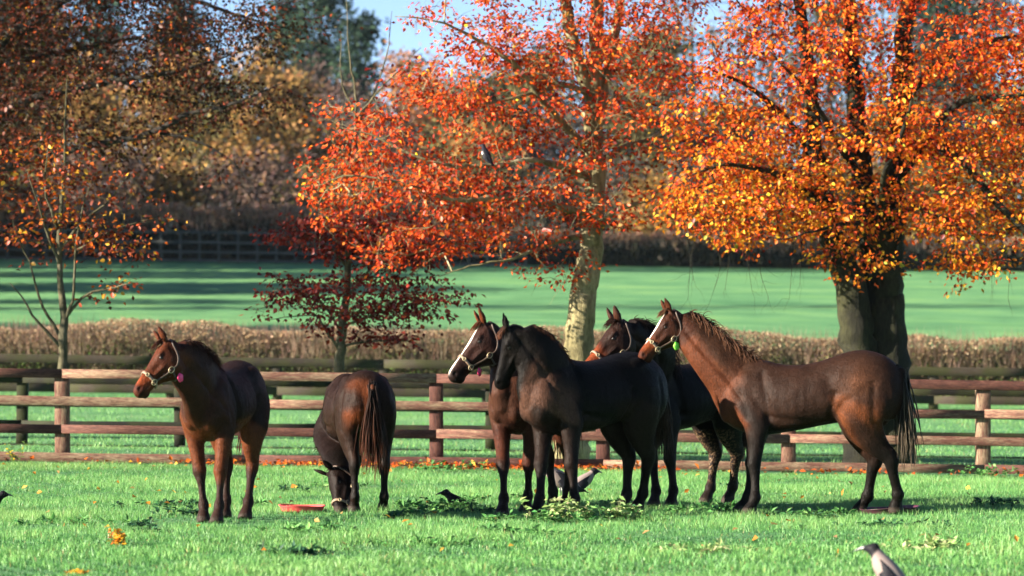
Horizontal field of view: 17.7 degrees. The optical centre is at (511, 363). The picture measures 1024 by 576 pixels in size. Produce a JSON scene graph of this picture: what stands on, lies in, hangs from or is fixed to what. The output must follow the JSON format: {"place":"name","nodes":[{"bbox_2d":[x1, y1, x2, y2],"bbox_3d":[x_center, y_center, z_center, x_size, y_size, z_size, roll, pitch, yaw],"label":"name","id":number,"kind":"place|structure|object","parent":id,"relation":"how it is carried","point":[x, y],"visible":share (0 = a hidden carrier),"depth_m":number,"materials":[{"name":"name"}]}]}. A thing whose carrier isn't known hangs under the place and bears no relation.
{"place":"outdoors","nodes":[
{"label":"outdoors","id":0,"kind":"place"},
{"bbox_2d":[0,225,1023,575],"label":"ground","id":1,"kind":"structure","parent":0,"point":[194,291],"depth_m":110.59,"materials":[{"name":"plant"}]},
{"bbox_2d":[0,42,61,191],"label":"woodland tree","id":2,"kind":"object","parent":1,"relation":"on","point":[19,169],"visible":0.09,"depth_m":189.72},
{"bbox_2d":[0,0,109,228],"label":"shade tree","id":3,"kind":"object","parent":1,"relation":"on","point":[18,196],"visible":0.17,"depth_m":139.31,"materials":[{"name":"brown plant"}]},
{"bbox_2d":[14,38,140,212],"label":"woodland tree","id":4,"kind":"object","parent":1,"relation":"on","point":[78,107],"visible":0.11,"depth_m":184.23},
{"bbox_2d":[13,511,144,525],"bbox_3d":[-3.628,1.323,27.646,1.041,0.149,0.717,0,0,18],"label":"weed plant","id":5,"kind":"object","parent":1,"relation":"on","point":[79,518],"visible":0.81,"depth_m":27.66,"materials":[{"name":"green plant"}]},
{"bbox_2d":[39,140,141,215],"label":"woodland tree","id":6,"kind":"object","parent":1,"relation":"on","point":[73,196],"visible":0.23,"depth_m":164.11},
{"bbox_2d":[0,79,186,368],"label":"young tree","id":7,"kind":"object","parent":1,"relation":"on","point":[61,343],"visible":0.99,"depth_m":43.96,"materials":[{"name":"orange plant"}]},
{"bbox_2d":[61,0,145,166],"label":"conifer tree","id":8,"kind":"object","parent":1,"relation":"on","point":[115,5],"visible":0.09,"depth_m":249.38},
{"bbox_2d":[71,25,173,200],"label":"woodland tree","id":9,"kind":"object","parent":1,"relation":"on","point":[124,49],"visible":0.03,"depth_m":204.50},
{"bbox_2d":[83,142,174,215],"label":"woodland tree","id":10,"kind":"object","parent":1,"relation":"on","point":[125,188],"visible":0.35,"depth_m":164.31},
{"bbox_2d":[84,50,210,204],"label":"woodland tree","id":11,"kind":"object","parent":1,"relation":"on","point":[165,144],"visible":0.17,"depth_m":181.16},
{"bbox_2d":[109,496,198,507],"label":"weed plant","id":12,"kind":"object","parent":1,"relation":"on","point":[182,502],"visible":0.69,"depth_m":30.91,"materials":[{"name":"green plant"}]},
{"bbox_2d":[126,0,225,150],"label":"conifer tree","id":13,"kind":"object","parent":1,"relation":"on","point":[176,29],"visible":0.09,"depth_m":254.23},
{"bbox_2d":[128,141,230,217],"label":"woodland tree","id":14,"kind":"object","parent":1,"relation":"on","point":[179,187],"visible":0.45,"depth_m":165.69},
{"bbox_2d":[127,35,240,204],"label":"woodland tree","id":15,"kind":"object","parent":1,"relation":"on","point":[195,57],"visible":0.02,"depth_m":199.48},
{"bbox_2d":[0,0,372,217],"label":"beech tree","id":16,"kind":"object","parent":1,"relation":"on","point":[8,33],"visible":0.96,"depth_m":51.71,"materials":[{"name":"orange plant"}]},
{"bbox_2d":[133,327,270,523],"bbox_3d":[-2.584,0.548,28.290,0.605,1.720,2.153,0,0,17],"label":"horse","id":17,"kind":"object","parent":1,"relation":"on","point":[222,404],"visible":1,"depth_m":27.93},
{"bbox_2d":[173,151,247,217],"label":"woodland tree","id":18,"kind":"object","parent":1,"relation":"on","point":[214,166],"visible":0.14,"depth_m":171.24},
{"bbox_2d":[170,60,275,207],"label":"woodland tree","id":19,"kind":"object","parent":1,"relation":"on","point":[203,139],"visible":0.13,"depth_m":177.44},
{"bbox_2d":[192,140,279,219],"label":"woodland tree","id":20,"kind":"object","parent":1,"relation":"on","point":[224,196],"visible":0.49,"depth_m":164.97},
{"bbox_2d":[201,95,311,216],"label":"woodland tree","id":21,"kind":"object","parent":1,"relation":"on","point":[256,133],"visible":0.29,"depth_m":175.46,"materials":[{"name":"plant"}]},
{"bbox_2d":[0,228,526,266],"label":"rail fence","id":22,"kind":"object","parent":1,"relation":"on","point":[199,242],"visible":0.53,"depth_m":148.91,"materials":[{"name":"wood"}]},
{"bbox_2d":[211,141,319,217],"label":"woodland tree","id":23,"kind":"object","parent":1,"relation":"on","point":[273,182],"visible":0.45,"depth_m":164.00,"materials":[{"name":"plant"}]},
{"bbox_2d":[214,26,330,196],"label":"woodland tree","id":24,"kind":"object","parent":1,"relation":"on","point":[293,125],"visible":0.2,"depth_m":189.65,"materials":[{"name":"plant"}]},
{"bbox_2d":[240,0,318,158],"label":"conifer tree","id":25,"kind":"object","parent":1,"relation":"on","point":[295,8],"visible":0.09,"depth_m":249.30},
{"bbox_2d":[251,64,329,182],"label":"woodland tree","id":26,"kind":"object","parent":1,"relation":"on","point":[312,88],"visible":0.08,"depth_m":199.61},
{"bbox_2d":[255,539,327,555],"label":"weed plant","id":27,"kind":"object","parent":1,"relation":"on","point":[299,549],"visible":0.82,"depth_m":23.24,"materials":[{"name":"green plant"}]},
{"bbox_2d":[279,504,325,512],"bbox_3d":[-1.915,1.322,29.903,0.433,0.066,0.420,1,0,0],"label":"feed tub","id":28,"kind":"object","parent":1,"relation":"on","point":[306,508],"visible":0.91,"depth_m":29.75,"materials":[{"name":"plastic"}]},
{"bbox_2d":[252,520,357,531],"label":"weed plant","id":29,"kind":"object","parent":1,"relation":"on","point":[311,526],"visible":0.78,"depth_m":26.43,"materials":[{"name":"green plant"}]},
{"bbox_2d":[258,165,353,216],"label":"woodland tree","id":30,"kind":"object","parent":1,"relation":"on","point":[284,189],"visible":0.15,"depth_m":170.49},
{"bbox_2d":[274,0,357,168],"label":"conifer tree","id":31,"kind":"object","parent":1,"relation":"on","point":[329,10],"visible":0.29,"depth_m":244.22,"materials":[{"name":"plant"}]},
{"bbox_2d":[285,51,364,164],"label":"woodland tree","id":32,"kind":"object","parent":1,"relation":"on","point":[315,68],"visible":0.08,"depth_m":214.53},
{"bbox_2d":[289,145,371,213],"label":"woodland tree","id":33,"kind":"object","parent":1,"relation":"on","point":[325,172],"visible":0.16,"depth_m":169.94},
{"bbox_2d":[288,73,384,166],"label":"woodland tree","id":34,"kind":"object","parent":1,"relation":"on","point":[331,93],"visible":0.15,"depth_m":194.81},
{"bbox_2d":[295,111,384,181],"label":"woodland tree","id":35,"kind":"object","parent":1,"relation":"on","point":[324,150],"visible":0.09,"depth_m":177.65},
{"bbox_2d":[310,370,397,512],"bbox_3d":[-1.517,0.752,30.382,0.742,1.396,1.521,0,0,-17],"label":"horse","id":36,"kind":"object","parent":1,"relation":"on","point":[356,419],"visible":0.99,"depth_m":29.89},
{"bbox_2d":[324,4,390,155],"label":"conifer tree","id":37,"kind":"object","parent":1,"relation":"on","point":[360,39],"visible":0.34,"depth_m":239.58,"materials":[{"name":"plant"}]},
{"bbox_2d":[238,0,485,372],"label":"young tree","id":38,"kind":"object","parent":1,"relation":"on","point":[344,316],"visible":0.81,"depth_m":45.67,"materials":[{"name":"red plant"}]},
{"bbox_2d":[330,166,415,217],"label":"woodland tree","id":39,"kind":"object","parent":1,"relation":"on","point":[369,183],"visible":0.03,"depth_m":169.34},
{"bbox_2d":[325,82,421,185],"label":"woodland tree","id":40,"kind":"object","parent":1,"relation":"on","point":[364,104],"visible":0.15,"depth_m":184.62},
{"bbox_2d":[348,98,438,201],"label":"woodland tree","id":41,"kind":"object","parent":1,"relation":"on","point":[411,118],"visible":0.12,"depth_m":182.47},
{"bbox_2d":[342,146,444,224],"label":"woodland tree","id":42,"kind":"object","parent":1,"relation":"on","point":[401,206],"visible":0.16,"depth_m":167.14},
{"bbox_2d":[368,40,441,206],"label":"woodland tree","id":43,"kind":"object","parent":1,"relation":"on","point":[400,63],"visible":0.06,"depth_m":204.22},
{"bbox_2d":[371,62,489,209],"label":"woodland tree","id":44,"kind":"object","parent":1,"relation":"on","point":[422,118],"visible":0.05,"depth_m":194.51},
{"bbox_2d":[399,496,478,510],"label":"weed plant","id":45,"kind":"object","parent":1,"relation":"on","point":[441,505],"visible":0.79,"depth_m":30.13,"materials":[{"name":"green plant"}]},
{"bbox_2d":[365,531,520,546],"bbox_3d":[-0.536,1.334,24.559,1.032,0.156,0.752,0,0,-30],"label":"weed plant","id":46,"kind":"object","parent":1,"relation":"on","point":[450,537],"visible":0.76,"depth_m":24.46,"materials":[{"name":"green plant"}]},
{"bbox_2d":[412,458,488,472],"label":"weed plant","id":47,"kind":"object","parent":1,"relation":"on","point":[426,467],"visible":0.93,"depth_m":40.51,"materials":[{"name":"green plant"}]},
{"bbox_2d":[408,64,524,188],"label":"woodland tree","id":48,"kind":"object","parent":1,"relation":"on","point":[472,113],"visible":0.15,"depth_m":189.34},
{"bbox_2d":[425,112,534,192],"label":"woodland tree","id":49,"kind":"object","parent":1,"relation":"on","point":[461,141],"visible":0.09,"depth_m":175.46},
{"bbox_2d":[429,143,537,231],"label":"woodland tree","id":50,"kind":"object","parent":1,"relation":"on","point":[486,170],"visible":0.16,"depth_m":169.59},
{"bbox_2d":[470,146,539,233],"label":"woodland tree","id":51,"kind":"object","parent":1,"relation":"on","point":[511,171],"visible":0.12,"depth_m":170.51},
{"bbox_2d":[3,462,1018,550],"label":"scattered leaves","id":52,"kind":"object","parent":1,"relation":"on","point":[685,491],"visible":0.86,"depth_m":31.35,"materials":[{"name":"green plant"}]},
{"bbox_2d":[0,458,1023,575],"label":"grass","id":53,"kind":"structure","parent":1,"relation":"on","point":[1009,552],"depth_m":26.33,"materials":[{"name":"plant"}]},
{"bbox_2d":[0,368,1023,475],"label":"rail fence","id":54,"kind":"object","parent":1,"relation":"on","point":[982,414],"visible":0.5,"depth_m":41.87,"materials":[{"name":"wood"}]},
{"bbox_2d":[0,313,1023,396],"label":"hedge","id":55,"kind":"object","parent":1,"relation":"on","point":[40,341],"visible":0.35,"depth_m":72.43,"materials":[{"name":"brown plant"}]},
{"bbox_2d":[0,197,1023,271],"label":"hedge","id":56,"kind":"object","parent":1,"relation":"on","point":[641,249],"visible":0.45,"depth_m":151.00,"materials":[{"name":"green plant"}]},
{"bbox_2d":[0,354,1023,408],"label":"rail fence","id":57,"kind":"object","parent":1,"relation":"on","point":[384,366],"visible":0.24,"depth_m":69.86,"materials":[{"name":"wood"}]},
{"bbox_2d":[0,377,1023,458],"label":"rail fence","id":58,"kind":"object","parent":1,"relation":"on","point":[22,410],"visible":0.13,"depth_m":49.88,"materials":[{"name":"wood"}]},
{"bbox_2d":[285,0,739,458],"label":"beech tree","id":59,"kind":"object","parent":1,"relation":"on","point":[594,81],"visible":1,"depth_m":44.59,"materials":[{"name":"orange plant"}]},
{"bbox_2d":[448,307,582,515],"bbox_3d":[0.063,0.454,30.001,0.714,1.914,2.164,0,0,24],"label":"horse","id":60,"kind":"object","parent":1,"relation":"on","point":[482,348],"visible":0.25,"depth_m":29.47},
{"bbox_2d":[467,60,565,176],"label":"woodland tree","id":61,"kind":"object","parent":1,"relation":"on","point":[519,101],"visible":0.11,"depth_m":199.64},
{"bbox_2d":[27,455,1023,477],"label":"fallen leaves","id":62,"kind":"object","parent":1,"relation":"on","point":[393,464],"visible":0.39,"depth_m":41.53,"materials":[{"name":"orange plant"}]},
{"bbox_2d":[481,509,583,524],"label":"weed plant","id":63,"kind":"object","parent":1,"relation":"on","point":[544,514],"visible":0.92,"depth_m":27.76,"materials":[{"name":"green plant"}]},
{"bbox_2d":[489,36,584,217],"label":"woodland tree","id":64,"kind":"object","parent":1,"relation":"on","point":[547,76],"visible":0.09,"depth_m":203.84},
{"bbox_2d":[494,169,583,238],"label":"woodland tree","id":65,"kind":"object","parent":1,"relation":"on","point":[537,221],"visible":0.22,"depth_m":167.49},
{"bbox_2d":[506,123,575,229],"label":"woodland tree","id":66,"kind":"object","parent":1,"relation":"on","point":[548,152],"visible":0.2,"depth_m":177.63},
{"bbox_2d":[509,524,587,535],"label":"weed plant","id":67,"kind":"object","parent":1,"relation":"on","point":[536,528],"visible":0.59,"depth_m":25.79,"materials":[{"name":"green plant"}]},
{"bbox_2d":[516,95,586,220],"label":"woodland tree","id":68,"kind":"object","parent":1,"relation":"on","point":[576,126],"visible":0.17,"depth_m":179.95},
{"bbox_2d":[519,493,595,522],"bbox_3d":[0.388,1.232,28.103,0.656,0.280,0.351,0,0,0],"label":"weed plant","id":69,"kind":"object","parent":1,"relation":"on","point":[565,504],"visible":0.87,"depth_m":28.06,"materials":[{"name":"green plant"}]},
{"bbox_2d":[532,4,609,177],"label":"woodland tree","id":70,"kind":"object","parent":1,"relation":"on","point":[570,92],"visible":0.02,"depth_m":214.86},
{"bbox_2d":[523,160,620,241],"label":"woodland tree","id":71,"kind":"object","parent":1,"relation":"on","point":[578,179],"visible":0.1,"depth_m":170.81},
{"bbox_2d":[494,313,675,517],"bbox_3d":[0.740,0.480,29.457,0.685,1.862,2.013,0,0,45],"label":"horse","id":72,"kind":"object","parent":1,"relation":"on","point":[620,401],"visible":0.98,"depth_m":29.09},
{"bbox_2d":[578,468,601,492],"bbox_3d":[0.729,1.217,33.598,0.471,0.293,0.154,0,0,-20],"label":"crow","id":73,"kind":"object","parent":1,"relation":"on","point":[585,480],"visible":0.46,"depth_m":33.57,"materials":[{"name":"black"}]},
{"bbox_2d":[571,141,658,234],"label":"woodland tree","id":74,"kind":"object","parent":1,"relation":"on","point":[620,173],"visible":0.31,"depth_m":165.92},
{"bbox_2d":[570,27,662,188],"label":"woodland tree","id":75,"kind":"object","parent":1,"relation":"on","point":[617,86],"visible":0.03,"depth_m":204.13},
{"bbox_2d":[570,503,673,521],"bbox_3d":[0.947,1.302,28.273,0.950,0.194,0.681,0,0,0],"label":"weed plant","id":76,"kind":"object","parent":1,"relation":"on","point":[609,515],"visible":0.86,"depth_m":28.19,"materials":[{"name":"green plant"}]},
{"bbox_2d":[601,495,645,521],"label":"weed plant","id":77,"kind":"object","parent":1,"relation":"on","point":[617,510],"visible":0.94,"depth_m":28.20,"materials":[{"name":"green plant"}]},
{"bbox_2d":[602,93,696,222],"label":"woodland tree","id":78,"kind":"object","parent":1,"relation":"on","point":[640,136],"visible":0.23,"depth_m":179.27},
{"bbox_2d":[606,159,704,241],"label":"woodland tree","id":79,"kind":"object","parent":1,"relation":"on","point":[650,228],"visible":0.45,"depth_m":163.89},
{"bbox_2d":[610,10,711,179],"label":"woodland tree","id":80,"kind":"object","parent":1,"relation":"on","point":[672,46],"visible":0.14,"depth_m":199.38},
{"bbox_2d":[585,305,747,507],"bbox_3d":[1.482,0.429,31.222,0.633,1.938,2.425,0,0,45],"label":"horse","id":81,"kind":"object","parent":1,"relation":"on","point":[693,405],"visible":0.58,"depth_m":31.09},
{"bbox_2d":[637,149,716,233],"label":"woodland tree","id":82,"kind":"object","parent":1,"relation":"on","point":[677,173],"visible":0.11,"depth_m":167.50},
{"bbox_2d":[648,94,732,223],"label":"woodland tree","id":83,"kind":"object","parent":1,"relation":"on","point":[700,122],"visible":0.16,"depth_m":181.72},
{"bbox_2d":[650,0,742,116],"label":"woodland tree","id":84,"kind":"object","parent":1,"relation":"on","point":[691,49],"visible":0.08,"depth_m":214.90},
{"bbox_2d":[644,536,756,554],"bbox_3d":[1.347,1.313,23.462,0.778,0.135,0.509,0,0,25],"label":"weed plant","id":85,"kind":"object","parent":1,"relation":"on","point":[680,546],"visible":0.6,"depth_m":23.47,"materials":[{"name":"green plant"}]},
{"bbox_2d":[671,498,777,513],"bbox_3d":[1.898,1.330,29.875,1.073,0.217,0.528,0,0,-21],"label":"weed plant","id":86,"kind":"object","parent":1,"relation":"on","point":[724,508],"visible":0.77,"depth_m":29.80,"materials":[{"name":"green plant"}]},
{"bbox_2d":[674,82,783,230],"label":"woodland tree","id":87,"kind":"object","parent":1,"relation":"on","point":[725,119],"visible":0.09,"depth_m":184.15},
{"bbox_2d":[682,5,783,158],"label":"woodland tree","id":88,"kind":"object","parent":1,"relation":"on","point":[739,53],"visible":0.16,"depth_m":209.89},
{"bbox_2d":[692,141,805,242],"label":"woodland tree","id":89,"kind":"object","parent":1,"relation":"on","point":[772,187],"visible":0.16,"depth_m":163.99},
{"bbox_2d":[716,0,834,166],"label":"woodland tree","id":90,"kind":"object","parent":1,"relation":"on","point":[761,63],"visible":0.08,"depth_m":214.47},
{"bbox_2d":[638,298,924,514],"bbox_3d":[2.423,0.401,29.580,2.580,1.988,0.668,0,0,8],"label":"horse","id":91,"kind":"object","parent":1,"relation":"on","point":[862,398],"visible":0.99,"depth_m":29.38},
{"bbox_2d":[739,93,833,168],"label":"woodland tree","id":92,"kind":"object","parent":1,"relation":"on","point":[760,124],"visible":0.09,"depth_m":181.71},
{"bbox_2d":[733,165,844,242],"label":"woodland tree","id":93,"kind":"object","parent":1,"relation":"on","point":[782,219],"visible":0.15,"depth_m":163.50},
{"bbox_2d":[752,148,853,235],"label":"woodland tree","id":94,"kind":"object","parent":1,"relation":"on","point":[840,198],"visible":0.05,"depth_m":164.74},
{"bbox_2d":[763,506,855,516],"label":"weed plant","id":95,"kind":"object","parent":1,"relation":"on","point":[835,510],"visible":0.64,"depth_m":28.98,"materials":[{"name":"green plant"}]},
{"bbox_2d":[765,0,891,163],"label":"woodland tree","id":96,"kind":"object","parent":1,"relation":"on","point":[819,24],"visible":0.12,"depth_m":214.26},
{"bbox_2d":[635,0,1023,463],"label":"beech tree","id":97,"kind":"object","parent":1,"relation":"on","point":[869,287],"visible":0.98,"depth_m":43.95,"materials":[{"name":"orange plant"}]},
{"bbox_2d":[783,81,885,175],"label":"woodland tree","id":98,"kind":"object","parent":1,"relation":"on","point":[841,104],"visible":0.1,"depth_m":181.92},
{"bbox_2d":[797,515,953,528],"bbox_3d":[3.003,1.329,27.206,1.316,0.132,0.578,0,0,0],"label":"weed plant","id":99,"kind":"object","parent":1,"relation":"on","point":[879,520],"visible":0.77,"depth_m":27.21,"materials":[{"name":"green plant"}]},
{"bbox_2d":[853,543,904,575],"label":"crow","id":100,"kind":"object","parent":1,"relation":"on","point":[883,564],"visible":1,"depth_m":19.18,"materials":[{"name":"black"}]},
{"bbox_2d":[823,0,941,172],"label":"woodland tree","id":101,"kind":"object","parent":1,"relation":"on","point":[888,32],"visible":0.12,"depth_m":209.78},
{"bbox_2d":[861,505,919,514],"bbox_3d":[3.418,1.330,29.704,0.558,0.061,0.541,-3,0,0],"label":"feed tub","id":102,"kind":"object","parent":1,"relation":"on","point":[883,510],"visible":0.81,"depth_m":29.53,"materials":[{"name":"plastic"}]},
{"bbox_2d":[831,88,957,175],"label":"woodland tree","id":103,"kind":"object","parent":1,"relation":"on","point":[880,120],"visible":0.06,"depth_m":181.32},
{"bbox_2d":[837,161,966,245],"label":"woodland tree","id":104,"kind":"object","parent":1,"relation":"on","point":[912,188],"visible":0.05,"depth_m":164.41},
{"bbox_2d":[879,532,961,551],"bbox_3d":[2.929,1.296,23.582,0.637,0.168,0.354,0,0,0],"label":"weed plant","id":105,"kind":"object","parent":1,"relation":"on","point":[935,541],"visible":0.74,"depth_m":23.57,"materials":[{"name":"green plant"}]},
{"bbox_2d":[875,0,977,101],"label":"conifer tree","id":106,"kind":"object","parent":1,"relation":"on","point":[922,12],"visible":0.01,"depth_m":249.30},
{"bbox_2d":[888,0,1002,183],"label":"conifer tree","id":107,"kind":"object","parent":1,"relation":"on","point":[932,9],"visible":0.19,"depth_m":214.01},
{"bbox_2d":[914,84,988,187],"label":"woodland tree","id":108,"kind":"object","parent":1,"relation":"on","point":[939,99],"visible":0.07,"depth_m":183.74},
{"bbox_2d":[936,0,1023,180],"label":"woodland tree","id":109,"kind":"object","parent":1,"relation":"on","point":[998,11],"visible":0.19,"depth_m":209.53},
{"bbox_2d":[942,83,1023,237],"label":"woodland tree","id":110,"kind":"object","parent":1,"relation":"on","point":[998,126],"visible":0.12,"depth_m":181.43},
{"bbox_2d":[947,463,1019,477],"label":"weed plant","id":111,"kind":"object","parent":1,"relation":"on","point":[985,470],"visible":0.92,"depth_m":40.98,"materials":[{"name":"green plant"}]},
{"bbox_2d":[947,0,1023,170],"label":"conifer tree","id":112,"kind":"object","parent":1,"relation":"on","point":[978,36],"visible":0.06,"depth_m":254.19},
{"bbox_2d":[951,164,1023,244],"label":"woodland tree","id":113,"kind":"object","parent":1,"relation":"on","point":[995,208],"visible":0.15,"depth_m":164.21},
{"bbox_2d":[970,495,1020,508],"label":"weed plant","id":114,"kind":"object","parent":1,"relation":"on","point":[1000,500],"visible":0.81,"depth_m":30.77,"materials":[{"name":"green plant"}]},
{"bbox_2d":[0,391,1023,464],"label":"grass","id":115,"kind":"structure","parent":0,"point":[89,439],"depth_m":52.54,"materials":[{"name":"plant"}]},
{"bbox_2d":[33,0,1023,204],"label":"sky","id":116,"kind":"structure","parent":0,"point":[384,8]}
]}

